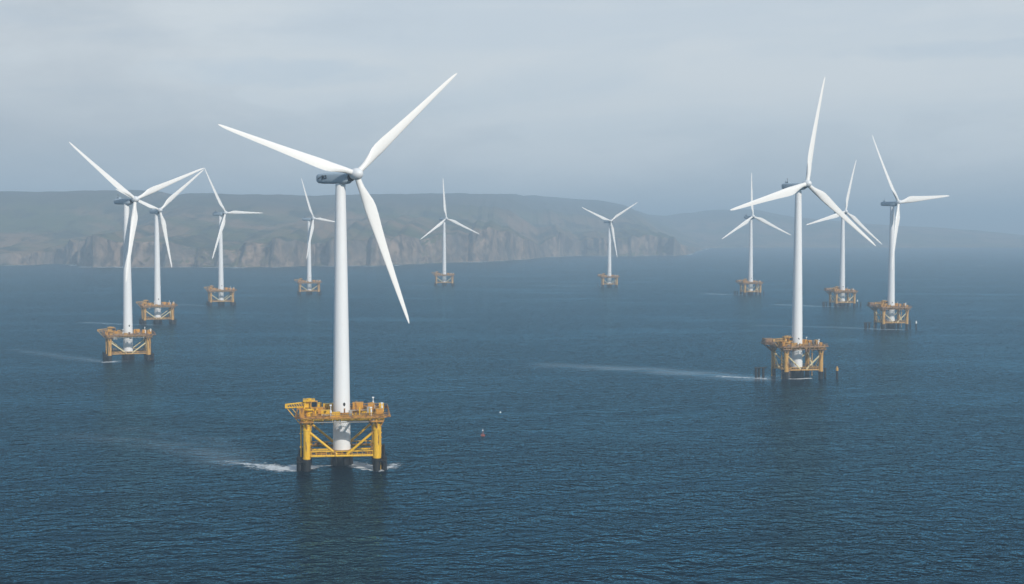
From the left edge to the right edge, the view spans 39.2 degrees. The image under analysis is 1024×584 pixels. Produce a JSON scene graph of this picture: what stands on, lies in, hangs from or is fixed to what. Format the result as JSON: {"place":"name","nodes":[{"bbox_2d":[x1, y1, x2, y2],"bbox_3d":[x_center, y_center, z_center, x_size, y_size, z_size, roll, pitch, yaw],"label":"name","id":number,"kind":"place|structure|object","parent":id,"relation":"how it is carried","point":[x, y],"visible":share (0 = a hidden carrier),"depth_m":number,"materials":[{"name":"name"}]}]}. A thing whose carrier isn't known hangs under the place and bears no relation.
{"place":"outdoors","nodes":[
{"label":"outdoors","id":0,"kind":"place"},
{"bbox_2d":[73,248,709,267],"bbox_3d":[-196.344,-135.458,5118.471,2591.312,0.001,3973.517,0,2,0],"label":"surf","id":1,"kind":"structure","parent":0,"point":[273,267],"depth_m":3189.12,"materials":[{"name":"white liquid"}]},
{"bbox_2d":[0,247,1023,583],"bbox_3d":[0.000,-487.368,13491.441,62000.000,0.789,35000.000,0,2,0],"label":"sea","id":2,"kind":"structure","parent":0,"point":[644,427],"depth_m":590.85,"materials":[{"name":"liquid"}]},
{"bbox_2d":[69,142,203,360],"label":"wind turbine","id":3,"kind":"object","parent":2,"relation":"in","point":[128,333],"visible":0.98,"depth_m":896.27,"materials":[{"name":"paint"}]},
{"bbox_2d":[116,170,202,323],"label":"wind turbine","id":4,"kind":"object","parent":2,"relation":"in","point":[157,305],"visible":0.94,"depth_m":1249.86,"materials":[{"name":"paint"}]},
{"bbox_2d":[204,168,260,305],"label":"wind turbine","id":5,"kind":"object","parent":2,"relation":"in","point":[221,289],"visible":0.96,"depth_m":1559.59,"materials":[{"name":"paint"}]},
{"bbox_2d":[294,178,334,294],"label":"wind turbine","id":6,"kind":"object","parent":2,"relation":"in","point":[309,282],"visible":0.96,"depth_m":1834.09,"materials":[{"name":"paint"}]},
{"bbox_2d":[218,73,456,471],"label":"wind turbine","id":7,"kind":"object","parent":2,"relation":"in","point":[341,409],"visible":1,"depth_m":488.07,"materials":[{"name":"paint"}]},
{"bbox_2d":[421,180,478,285],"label":"wind turbine","id":8,"kind":"object","parent":2,"relation":"in","point":[443,274],"visible":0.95,"depth_m":2132.01,"materials":[{"name":"paint"}]},
{"bbox_2d":[582,202,637,286],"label":"wind turbine","id":9,"kind":"object","parent":2,"relation":"in","point":[609,276],"visible":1,"depth_m":2076.69,"materials":[{"name":"paint"}]},
{"bbox_2d":[722,173,789,294],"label":"wind turbine","id":10,"kind":"object","parent":2,"relation":"in","point":[750,281],"visible":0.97,"depth_m":1810.63,"materials":[{"name":"paint"}]},
{"bbox_2d":[754,367,766,377],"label":"mooring dolphin","id":11,"kind":"object","parent":2,"relation":"in","point":[763,370],"visible":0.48,"depth_m":786.50,"materials":[{"name":"metal"}]},
{"bbox_2d":[731,78,875,378],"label":"wind turbine","id":12,"kind":"object","parent":2,"relation":"in","point":[796,343],"visible":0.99,"depth_m":786.71,"materials":[{"name":"paint"}]},
{"bbox_2d":[806,162,881,306],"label":"wind turbine","id":13,"kind":"object","parent":2,"relation":"in","point":[840,296],"visible":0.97,"depth_m":1533.57,"materials":[{"name":"paint"}]},
{"bbox_2d":[864,322,871,327],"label":"mooring dolphin","id":14,"kind":"object","parent":2,"relation":"in","point":[865,324],"visible":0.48,"depth_m":1188.34,"materials":[{"name":"metal"}]},
{"bbox_2d":[867,135,948,328],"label":"wind turbine","id":15,"kind":"object","parent":2,"relation":"in","point":[890,306],"visible":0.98,"depth_m":1189.39,"materials":[{"name":"paint"}]},
{"bbox_2d":[0,190,1023,267],"bbox_3d":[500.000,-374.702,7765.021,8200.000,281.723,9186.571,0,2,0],"label":"hills","id":16,"kind":"structure","parent":0,"point":[82,228],"depth_m":4332.84,"materials":[{"name":"grey stone"}]},
{"bbox_2d":[0,0,1023,234],"label":"sky","id":17,"kind":"structure","parent":0,"point":[667,107],"materials":[{"name":"grey"}]}
]}

